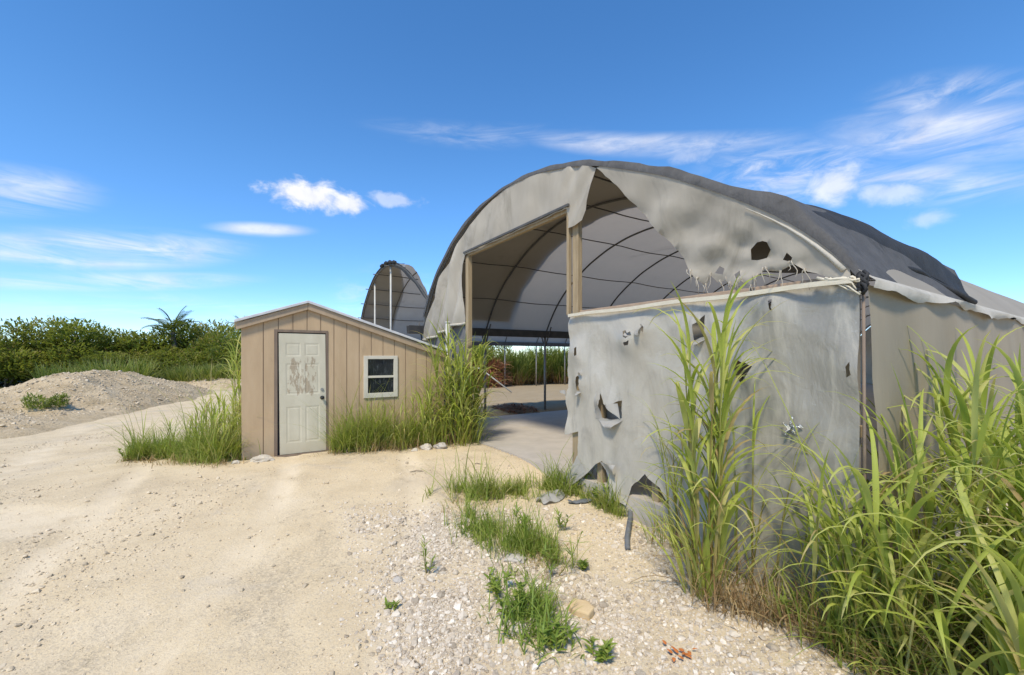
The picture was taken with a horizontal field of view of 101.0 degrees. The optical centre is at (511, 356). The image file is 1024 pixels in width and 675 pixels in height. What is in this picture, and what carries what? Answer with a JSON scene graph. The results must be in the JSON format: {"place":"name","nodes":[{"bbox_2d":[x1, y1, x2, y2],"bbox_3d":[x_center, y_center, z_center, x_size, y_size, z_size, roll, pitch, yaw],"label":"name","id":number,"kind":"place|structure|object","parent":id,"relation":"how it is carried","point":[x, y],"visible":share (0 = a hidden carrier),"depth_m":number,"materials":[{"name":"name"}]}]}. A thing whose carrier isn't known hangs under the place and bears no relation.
{"place":"outdoors","nodes":[
{"label":"outdoors","id":0,"kind":"place"},
{"bbox_2d":[0,375,1014,674],"bbox_3d":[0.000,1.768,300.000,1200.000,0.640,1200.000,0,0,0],"label":"ground","id":1,"kind":"structure","parent":0,"point":[186,617],"depth_m":3.84,"materials":[{"name":"sand"}]},
{"bbox_2d":[0,346,63,386],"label":"thicket bush","id":2,"kind":"object","parent":1,"relation":"on","point":[16,356],"visible":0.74,"depth_m":22.37,"materials":[{"name":"green plant"}]},
{"bbox_2d":[0,340,103,384],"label":"thicket bush","id":3,"kind":"object","parent":1,"relation":"on","point":[59,363],"visible":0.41,"depth_m":22.71,"materials":[{"name":"green plant"}]},
{"bbox_2d":[0,315,111,382],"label":"thicket bush","id":4,"kind":"object","parent":1,"relation":"on","point":[67,331],"visible":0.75,"depth_m":23.71,"materials":[{"name":"green plant"}]},
{"bbox_2d":[26,360,90,378],"bbox_3d":[-21.812,0.879,20.598,2.813,1.521,2.990,0,0,-21],"label":"grass stand","id":5,"kind":"object","parent":1,"relation":"on","point":[46,372],"depth_m":20.01,"materials":[{"name":"plant"}]},
{"bbox_2d":[15,336,113,353],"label":"thicket bush","id":6,"kind":"object","parent":1,"relation":"on","point":[69,344],"visible":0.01,"depth_m":25.68,"materials":[{"name":"green plant"}]},
{"bbox_2d":[16,337,118,366],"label":"thicket bush","id":7,"kind":"object","parent":1,"relation":"on","point":[83,348],"visible":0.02,"depth_m":25.32,"materials":[{"name":"green plant"}]},
{"bbox_2d":[64,354,168,376],"bbox_3d":[-19.089,0.708,20.542,3.844,1.864,4.086,0,0,18],"label":"grass stand","id":8,"kind":"object","parent":1,"relation":"on","point":[144,370],"depth_m":20.33,"materials":[{"name":"plant"}]},
{"bbox_2d":[65,349,170,371],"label":"tall grass","id":9,"kind":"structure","parent":1,"relation":"on","point":[121,354],"depth_m":23.76,"materials":[{"name":"green plant"}]},
{"bbox_2d":[61,324,177,368],"bbox_3d":[-24.580,-0.154,26.871,5.497,3.972,6.497,0,0,-37],"label":"thicket bush","id":10,"kind":"object","parent":1,"relation":"on","point":[126,340],"visible":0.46,"depth_m":25.78,"materials":[{"name":"green plant"}]},
{"bbox_2d":[0,370,240,438],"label":"rubble mound","id":11,"kind":"object","parent":1,"relation":"on","point":[62,421],"visible":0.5,"depth_m":12.43,"materials":[{"name":"gravel"}]},
{"bbox_2d":[20,392,70,409],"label":"weed bush","id":12,"kind":"object","parent":11,"relation":"on","point":[48,401],"visible":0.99,"depth_m":11.10,"materials":[{"name":"plant"}]},
{"bbox_2d":[0,369,240,429],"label":"rubble","id":13,"kind":"object","parent":11,"relation":"on","point":[77,399],"visible":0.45,"depth_m":12.90,"materials":[{"name":"gravel"}]},
{"bbox_2d":[117,446,138,460],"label":"weed plant","id":14,"kind":"object","parent":1,"relation":"on","point":[125,453],"visible":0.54,"depth_m":6.61,"materials":[{"name":"green plant"}]},
{"bbox_2d":[136,370,165,378],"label":"grass stand","id":15,"kind":"object","parent":1,"relation":"on","point":[159,375],"depth_m":21.51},
{"bbox_2d":[115,340,203,372],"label":"thicket bush","id":16,"kind":"object","parent":1,"relation":"on","point":[170,350],"visible":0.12,"depth_m":26.23,"materials":[{"name":"green plant"}]},
{"bbox_2d":[88,436,243,467],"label":"grass","id":17,"kind":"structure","parent":1,"relation":"on","point":[150,460],"depth_m":6.47,"materials":[{"name":"plant"}]},
{"bbox_2d":[129,336,203,379],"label":"thicket bush","id":18,"kind":"object","parent":1,"relation":"on","point":[177,341],"visible":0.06,"depth_m":28.19,"materials":[{"name":"green plant"}]},
{"bbox_2d":[138,306,197,350],"bbox_3d":[-22.214,-0.779,27.434,3.149,5.092,3.255,0,0,-21],"label":"palm tree","id":19,"kind":"object","parent":1,"relation":"on","point":[177,319],"visible":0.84,"depth_m":27.23,"materials":[{"name":"green plant"}]},
{"bbox_2d":[88,350,267,466],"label":"grass","id":20,"kind":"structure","parent":1,"relation":"on","point":[157,442],"depth_m":6.61,"materials":[{"name":"green plant"}]},
{"bbox_2d":[144,349,217,376],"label":"tall grass","id":21,"kind":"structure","parent":1,"relation":"on","point":[175,361],"depth_m":24.91,"materials":[{"name":"green plant"}]},
{"bbox_2d":[156,362,212,381],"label":"grass stand","id":22,"kind":"object","parent":1,"relation":"on","point":[169,377],"depth_m":21.65,"materials":[{"name":"plant"}]},
{"bbox_2d":[139,318,240,351],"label":"thicket bush","id":23,"kind":"object","parent":1,"relation":"on","point":[193,330],"visible":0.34,"depth_m":28.43,"materials":[{"name":"green plant"}]},
{"bbox_2d":[154,410,235,458],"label":"grass clump","id":24,"kind":"object","parent":1,"relation":"on","point":[192,420],"visible":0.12,"depth_m":6.90,"materials":[{"name":"plant"}]},
{"bbox_2d":[160,363,239,381],"bbox_3d":[-16.478,0.948,22.577,3.711,1.383,3.945,0,0,25],"label":"grass stand","id":25,"kind":"object","parent":1,"relation":"on","point":[197,373],"depth_m":21.70,"materials":[{"name":"plant"}]},
{"bbox_2d":[175,324,240,367],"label":"thicket bush","id":26,"kind":"object","parent":1,"relation":"on","point":[205,340],"visible":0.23,"depth_m":26.91,"materials":[{"name":"green plant"}]},
{"bbox_2d":[172,378,250,461],"bbox_3d":[-4.616,1.012,6.879,1.353,1.306,1.348,0,0,26],"label":"grass clump","id":27,"kind":"object","parent":1,"relation":"on","point":[236,447],"visible":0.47,"depth_m":6.68,"materials":[{"name":"plant"}]},
{"bbox_2d":[194,330,240,369],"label":"thicket bush","id":28,"kind":"object","parent":1,"relation":"on","point":[218,353],"visible":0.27,"depth_m":24.68,"materials":[{"name":"green plant"}]},
{"bbox_2d":[197,343,240,425],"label":"grass clump","id":29,"kind":"object","parent":1,"relation":"on","point":[230,377],"visible":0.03,"depth_m":9.13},
{"bbox_2d":[197,346,240,367],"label":"thicket bush","id":30,"kind":"object","parent":1,"relation":"on","point":[203,353],"visible":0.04,"depth_m":25.80,"materials":[{"name":"green plant"}]},
{"bbox_2d":[198,359,240,378],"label":"grass stand","id":31,"kind":"object","parent":1,"relation":"on","point":[225,373],"depth_m":22.31,"materials":[{"name":"plant"}]},
{"bbox_2d":[201,327,240,438],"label":"grass clump","id":32,"kind":"object","parent":1,"relation":"on","point":[237,371],"visible":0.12,"depth_m":8.06,"materials":[{"name":"plant"}]},
{"bbox_2d":[250,454,274,462],"bbox_3d":[-3.913,1.617,6.624,0.365,0.155,0.209,0,0,-23],"label":"rock","id":33,"kind":"object","parent":1,"relation":"on","point":[262,458],"visible":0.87,"depth_m":6.56,"materials":[{"name":"stone"}]},
{"bbox_2d":[234,300,447,459],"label":"wooden shed","id":34,"kind":"structure","parent":1,"relation":"on","point":[297,352],"depth_m":7.21,"materials":[{"name":"beige"}]},
{"bbox_2d":[278,333,325,454],"bbox_3d":[-3.510,0.620,7.100,0.728,2.000,0.107,0,0,-33],"label":"door","id":35,"kind":"structure","parent":34,"relation":"in","point":[302,357],"depth_m":7.10,"materials":[{"name":"paint"}]},
{"bbox_2d":[364,356,397,397],"bbox_3d":[-2.429,0.375,7.820,0.620,0.770,0.056,0,0,-33],"label":"window","id":36,"kind":"structure","parent":34,"relation":"in","point":[382,370],"depth_m":7.82,"materials":[{"name":"white glass"}]},
{"bbox_2d":[342,391,393,453],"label":"grass clump","id":37,"kind":"object","parent":1,"relation":"on","point":[368,430],"visible":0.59,"depth_m":7.26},
{"bbox_2d":[0,427,740,674],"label":"loose stones","id":38,"kind":"object","parent":1,"relation":"on","point":[304,585],"visible":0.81,"depth_m":3.65,"materials":[{"name":"gravel"}]},
{"bbox_2d":[269,283,505,452],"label":"grass","id":39,"kind":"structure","parent":1,"relation":"on","point":[345,436],"depth_m":7.33,"materials":[{"name":"green plant"}]},
{"bbox_2d":[313,424,469,455],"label":"grass","id":40,"kind":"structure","parent":1,"relation":"on","point":[381,447],"depth_m":7.31,"materials":[{"name":"plant"}]},
{"bbox_2d":[383,597,399,609],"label":"weed plant","id":41,"kind":"object","parent":1,"relation":"on","point":[388,605],"visible":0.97,"depth_m":3.26,"materials":[{"name":"green plant"}]},
{"bbox_2d":[392,576,403,582],"bbox_3d":[-0.979,1.918,3.620,0.089,0.061,0.071,0,0,16],"label":"rock","id":42,"kind":"object","parent":1,"relation":"on","point":[396,579],"visible":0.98,"depth_m":3.60,"materials":[{"name":"stone"}]},
{"bbox_2d":[377,389,424,450],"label":"grass clump","id":43,"kind":"object","parent":1,"relation":"on","point":[400,441],"visible":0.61,"depth_m":7.45,"materials":[{"name":"plant"}]},
{"bbox_2d":[392,375,458,447],"bbox_3d":[-1.542,0.973,7.833,1.280,1.416,1.052,0,0,29],"label":"grass clump","id":44,"kind":"object","parent":1,"relation":"on","point":[422,413],"visible":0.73,"depth_m":7.67,"materials":[{"name":"plant"}]},
{"bbox_2d":[420,443,431,449],"bbox_3d":[-1.524,1.621,7.485,0.219,0.161,0.156,0,0,10],"label":"rock","id":45,"kind":"object","parent":1,"relation":"on","point":[426,446],"visible":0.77,"depth_m":7.43,"materials":[{"name":"stone"}]},
{"bbox_2d":[415,535,437,573],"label":"weed plant","id":46,"kind":"object","parent":1,"relation":"on","point":[425,562],"visible":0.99,"depth_m":3.70,"materials":[{"name":"green plant"}]},
{"bbox_2d":[418,368,447,431],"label":"grass clump","id":47,"kind":"object","parent":1,"relation":"on","point":[424,381],"visible":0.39,"depth_m":7.94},
{"bbox_2d":[433,442,446,448],"bbox_3d":[-1.290,1.624,7.604,0.249,0.157,0.220,0,0,0],"label":"rock","id":48,"kind":"object","parent":1,"relation":"on","point":[442,445],"visible":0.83,"depth_m":7.54,"materials":[{"name":"stone"}]},
{"bbox_2d":[445,322,449,433],"bbox_3d":[-1.365,0.553,8.983,0.115,2.575,0.115,0,0,45],"label":"white pipe","id":49,"kind":"object","parent":1,"relation":"on","point":[446,348],"visible":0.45,"depth_m":8.94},
{"bbox_2d":[411,315,507,446],"bbox_3d":[-1.032,0.438,8.116,1.964,2.504,1.843,0,0,0],"label":"grass clump","id":50,"kind":"object","parent":1,"relation":"on","point":[448,364],"visible":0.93,"depth_m":7.90,"materials":[{"name":"plant"}]},
{"bbox_2d":[358,260,569,385],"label":"hoop house","id":51,"kind":"structure","parent":1,"relation":"on","point":[396,297],"depth_m":18.03,"materials":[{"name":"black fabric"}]},
{"bbox_2d":[456,348,506,442],"bbox_3d":[-0.708,0.865,8.238,1.353,2.051,1.145,0,0,36],"label":"grass clump","id":52,"kind":"object","parent":1,"relation":"on","point":[474,403],"visible":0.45,"depth_m":8.28,"materials":[{"name":"plant"}]},
{"bbox_2d":[472,345,500,384],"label":"grass stand","id":53,"kind":"object","parent":1,"relation":"on","point":[487,350],"depth_m":22.74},
{"bbox_2d":[472,353,511,387],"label":"dead shrub","id":54,"kind":"object","parent":1,"relation":"on","point":[494,365],"visible":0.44,"depth_m":22.21,"materials":[{"name":"plant"}]},
{"bbox_2d":[474,347,510,385],"bbox_3d":[-1.663,0.415,23.917,3.348,2.451,3.529,0,0,-3],"label":"grass stand","id":55,"kind":"object","parent":1,"relation":"on","point":[491,357],"depth_m":23.34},
{"bbox_2d":[472,345,512,356],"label":"thicket bush","id":56,"kind":"object","parent":1,"relation":"on","point":[506,348],"visible":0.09,"depth_m":34.71,"materials":[{"name":"green plant"}]},
{"bbox_2d":[474,367,511,392],"bbox_3d":[-0.999,1.075,18.730,2.020,1.230,0.167,0,0,4],"label":"pipe rail","id":57,"kind":"object","parent":1,"relation":"on","point":[498,382],"visible":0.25,"depth_m":18.62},
{"bbox_2d":[483,567,516,596],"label":"weed plant","id":58,"kind":"object","parent":1,"relation":"on","point":[492,583],"visible":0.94,"depth_m":3.42,"materials":[{"name":"green plant"}]},
{"bbox_2d":[488,349,518,385],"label":"grass stand","id":59,"kind":"object","parent":1,"relation":"on","point":[509,367],"depth_m":23.35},
{"bbox_2d":[421,410,594,505],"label":"grass","id":60,"kind":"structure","parent":1,"relation":"on","point":[492,490],"depth_m":5.48,"materials":[{"name":"green plant"}]},
{"bbox_2d":[492,579,529,617],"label":"weed plant","id":61,"kind":"object","parent":1,"relation":"on","point":[520,584],"visible":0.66,"depth_m":3.17,"materials":[{"name":"green plant"}]},
{"bbox_2d":[488,403,539,413],"bbox_3d":[0.067,1.661,12.407,1.768,0.563,1.139,0,0,-19],"label":"dead frond heap","id":62,"kind":"object","parent":1,"relation":"on","point":[519,407],"visible":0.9,"depth_m":12.36,"materials":[{"name":"plant"}]},
{"bbox_2d":[504,553,525,563],"bbox_3d":[0.028,1.889,3.951,0.217,0.078,0.156,0,0,0],"label":"rock","id":63,"kind":"object","parent":1,"relation":"on","point":[510,557],"visible":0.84,"depth_m":3.90,"materials":[{"name":"stone"}]},
{"bbox_2d":[500,347,531,383],"bbox_3d":[0.172,0.459,25.729,3.180,2.363,3.017,0,0,-6],"label":"grass stand","id":64,"kind":"object","parent":1,"relation":"on","point":[517,355],"depth_m":25.29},
{"bbox_2d":[430,469,603,613],"bbox_3d":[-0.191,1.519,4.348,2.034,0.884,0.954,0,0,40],"label":"grass","id":65,"kind":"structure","parent":1,"relation":"on","point":[522,539],"depth_m":4.14,"materials":[{"name":"green plant"}]},
{"bbox_2d":[495,347,538,385],"bbox_3d":[0.149,0.417,24.296,3.442,2.447,3.265,0,0,-32],"label":"grass stand","id":66,"kind":"object","parent":1,"relation":"on","point":[519,376],"depth_m":23.64,"materials":[{"name":"plant"}]},
{"bbox_2d":[508,621,529,634],"bbox_3d":[0.052,1.951,3.015,0.161,0.080,0.120,0,0,0],"label":"rock","id":67,"kind":"object","parent":1,"relation":"on","point":[516,629],"visible":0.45,"depth_m":2.99,"materials":[{"name":"stone"}]},
{"bbox_2d":[512,501,535,531],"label":"weed plant","id":68,"kind":"object","parent":1,"relation":"on","point":[520,517],"visible":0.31,"depth_m":4.33,"materials":[{"name":"green plant"}]},
{"bbox_2d":[472,535,590,666],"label":"grass","id":69,"kind":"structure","parent":1,"relation":"on","point":[518,614],"depth_m":3.03,"materials":[{"name":"green plant"}]},
{"bbox_2d":[516,350,556,383],"bbox_3d":[1.336,0.468,25.560,3.380,2.345,3.563,0,0,18],"label":"grass stand","id":70,"kind":"object","parent":1,"relation":"on","point":[540,377],"depth_m":24.84,"materials":[{"name":"plant"}]},
{"bbox_2d":[525,346,562,382],"bbox_3d":[1.831,0.239,26.311,3.354,2.803,3.536,0,0,-33],"label":"grass stand","id":71,"kind":"object","parent":1,"relation":"on","point":[547,352],"depth_m":25.65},
{"bbox_2d":[536,489,564,503],"bbox_3d":[0.500,1.801,5.450,0.260,0.085,0.500,0,0,38],"label":"plastic scrap","id":72,"kind":"object","parent":1,"relation":"on","point":[546,498],"visible":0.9,"depth_m":5.39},
{"bbox_2d":[540,347,568,383],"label":"grass stand","id":73,"kind":"object","parent":1,"relation":"on","point":[559,374],"depth_m":25.16,"materials":[{"name":"plant"}]},
{"bbox_2d":[537,611,581,650],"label":"weed plant","id":74,"kind":"object","parent":1,"relation":"on","point":[547,631],"visible":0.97,"depth_m":2.82,"materials":[{"name":"green plant"}]},
{"bbox_2d":[552,348,567,380],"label":"grass stand","id":75,"kind":"object","parent":1,"relation":"on","point":[561,360],"depth_m":26.04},
{"bbox_2d":[539,531,584,576],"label":"weed plant","id":76,"kind":"object","parent":1,"relation":"on","point":[544,552],"visible":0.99,"depth_m":3.68,"materials":[{"name":"green plant"}]},
{"bbox_2d":[554,507,572,530],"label":"weed plant","id":77,"kind":"object","parent":1,"relation":"on","point":[562,521],"visible":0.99,"depth_m":4.55,"materials":[{"name":"green plant"}]},
{"bbox_2d":[568,498,591,503],"bbox_3d":[0.860,1.830,5.380,0.340,0.052,0.100,0,0,-20],"label":"plastic scrap","id":78,"kind":"object","parent":1,"relation":"on","point":[581,501],"visible":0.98,"depth_m":5.36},
{"bbox_2d":[568,598,593,620],"bbox_3d":[0.530,1.948,3.240,0.196,0.110,0.119,0,0,28],"label":"rock","id":79,"kind":"object","parent":1,"relation":"on","point":[586,611],"depth_m":3.21,"materials":[{"name":"beige stone"}]},
{"bbox_2d":[576,558,588,570],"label":"weed plant","id":80,"kind":"object","parent":1,"relation":"on","point":[583,565],"visible":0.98,"depth_m":3.83,"materials":[{"name":"green plant"}]},
{"bbox_2d":[574,465,595,486],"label":"weed plant","id":81,"kind":"object","parent":1,"relation":"on","point":[586,476],"visible":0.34,"depth_m":5.67,"materials":[{"name":"green plant"}]},
{"bbox_2d":[581,636,617,662],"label":"weed plant","id":82,"kind":"object","parent":1,"relation":"on","point":[604,650],"visible":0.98,"depth_m":2.71,"materials":[{"name":"green plant"}]},
{"bbox_2d":[590,481,608,502],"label":"weed plant","id":83,"kind":"object","parent":1,"relation":"on","point":[595,493],"visible":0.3,"depth_m":5.31,"materials":[{"name":"green plant"}]},
{"bbox_2d":[566,457,650,520],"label":"grass","id":84,"kind":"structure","parent":1,"relation":"on","point":[602,500],"depth_m":5.12,"materials":[{"name":"green plant"}]},
{"bbox_2d":[624,509,632,549],"bbox_3d":[1.321,1.767,4.763,0.082,0.374,1.120,0,0,16],"label":"hose","id":85,"kind":"object","parent":1,"relation":"on","point":[628,530],"visible":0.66,"depth_m":4.49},
{"bbox_2d":[321,496,979,674],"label":"gravel","id":86,"kind":"structure","parent":1,"relation":"on","point":[456,604],"depth_m":3.19,"materials":[{"name":"gravel"}]},
{"bbox_2d":[622,393,690,554],"bbox_3d":[1.635,1.188,4.367,1.080,1.619,1.022,0,0,0],"label":"grass clump","id":87,"kind":"object","parent":1,"relation":"on","point":[674,494],"visible":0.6,"depth_m":4.38,"materials":[{"name":"plant"}]},
{"bbox_2d":[473,384,879,597],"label":"concrete slab","id":88,"kind":"structure","parent":1,"relation":"on","point":[527,437],"depth_m":7.76,"materials":[{"name":"concrete"}]},
{"bbox_2d":[406,159,1023,621],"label":"hoop house","id":89,"kind":"structure","parent":88,"relation":"on","point":[588,257],"depth_m":4.43,"materials":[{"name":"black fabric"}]},
{"bbox_2d":[662,640,696,661],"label":"dry leaf litter","id":90,"kind":"object","parent":1,"relation":"on","point":[688,654],"visible":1,"depth_m":2.78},
{"bbox_2d":[620,273,821,619],"bbox_3d":[1.663,0.669,3.480,1.648,2.715,1.617,0,0,0],"label":"grass clump","id":91,"kind":"object","parent":1,"relation":"on","point":[719,426],"visible":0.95,"depth_m":3.44,"materials":[{"name":"plant"}]},
{"bbox_2d":[693,384,831,608],"bbox_3d":[2.056,1.111,3.619,1.256,1.874,1.238,0,0,0],"label":"grass clump","id":92,"kind":"object","parent":1,"relation":"on","point":[749,512],"visible":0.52,"depth_m":3.52,"materials":[{"name":"plant"}]},
{"bbox_2d":[775,587,808,623],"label":"weed plant","id":93,"kind":"object","parent":1,"relation":"on","point":[784,598],"visible":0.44,"depth_m":3.16,"materials":[{"name":"green plant"}]},
{"bbox_2d":[658,503,999,674],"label":"grass","id":94,"kind":"structure","parent":1,"relation":"on","point":[731,596],"depth_m":3.13,"materials":[{"name":"plant"}]},
{"bbox_2d":[721,421,948,674],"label":"grass clump","id":95,"kind":"object","parent":1,"relation":"on","point":[815,528],"visible":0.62,"depth_m":2.94,"materials":[{"name":"plant"}]},
{"bbox_2d":[742,420,1000,674],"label":"grass clump","id":96,"kind":"object","parent":1,"relation":"on","point":[848,563],"visible":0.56,"depth_m":2.79,"materials":[{"name":"plant"}]},
{"bbox_2d":[742,328,1023,674],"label":"grass","id":97,"kind":"structure","parent":1,"relation":"on","point":[833,614],"depth_m":2.68,"materials":[{"name":"green plant"}]},
{"bbox_2d":[769,459,996,674],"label":"grass clump","id":98,"kind":"object","parent":1,"relation":"on","point":[891,580],"visible":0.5,"depth_m":2.64,"materials":[{"name":"plant"}]},
{"bbox_2d":[771,405,1023,674],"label":"grass clump","id":99,"kind":"object","parent":1,"relation":"on","point":[908,513],"visible":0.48,"depth_m":2.65,"materials":[{"name":"plant"}]},
{"bbox_2d":[829,364,1023,673],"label":"grass clump","id":100,"kind":"object","parent":1,"relation":"on","point":[930,505],"visible":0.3,"depth_m":2.81,"materials":[{"name":"plant"}]},
{"bbox_2d":[830,434,1023,674],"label":"grass clump","id":101,"kind":"object","parent":1,"relation":"on","point":[964,501],"visible":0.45,"depth_m":2.42,"materials":[{"name":"plant"}]},
{"bbox_2d":[840,498,1023,674],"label":"grass clump","id":102,"kind":"object","parent":1,"relation":"on","point":[1007,645],"visible":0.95,"depth_m":2.21,"materials":[{"name":"plant"}]},
{"bbox_2d":[840,332,1023,650],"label":"grass clump","id":103,"kind":"object","parent":1,"relation":"on","point":[978,444],"visible":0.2,"depth_m":2.83,"materials":[{"name":"plant"}]},
{"bbox_2d":[866,326,1023,601],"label":"grass clump","id":104,"kind":"object","parent":1,"relation":"on","point":[943,400],"visible":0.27,"depth_m":3.35,"materials":[{"name":"plant"}]},
{"bbox_2d":[867,349,1023,635],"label":"grass clump","id":105,"kind":"object","parent":1,"relation":"on","point":[964,414],"visible":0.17,"depth_m":3.12,"materials":[{"name":"plant"}]},
{"bbox_2d":[879,447,1023,660],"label":"grass clump","id":106,"kind":"object","parent":1,"relation":"on","point":[1019,534],"visible":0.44,"depth_m":2.44,"materials":[{"name":"plant"}]},
{"bbox_2d":[916,326,1023,570],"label":"grass clump","id":107,"kind":"object","parent":1,"relation":"on","point":[988,359],"visible":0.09,"depth_m":3.84,"materials":[{"name":"plant"}]},
{"bbox_2d":[931,401,1023,661],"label":"grass clump","id":108,"kind":"object","parent":1,"relation":"on","point":[998,491],"visible":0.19,"depth_m":2.77,"materials":[{"name":"plant"}]},
{"bbox_2d":[940,377,1023,611],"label":"grass clump","id":109,"kind":"object","parent":1,"relation":"on","point":[1019,451],"visible":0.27,"depth_m":2.77,"materials":[{"name":"plant"}]},
{"bbox_2d":[962,354,1022,548],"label":"grass clump","id":110,"kind":"object","parent":1,"relation":"on","point":[1005,398],"visible":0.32,"depth_m":3.13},
{"bbox_2d":[0,0,1023,356],"label":"sky","id":111,"kind":"structure","parent":0,"point":[215,159],"materials":[{"name":"blue"}]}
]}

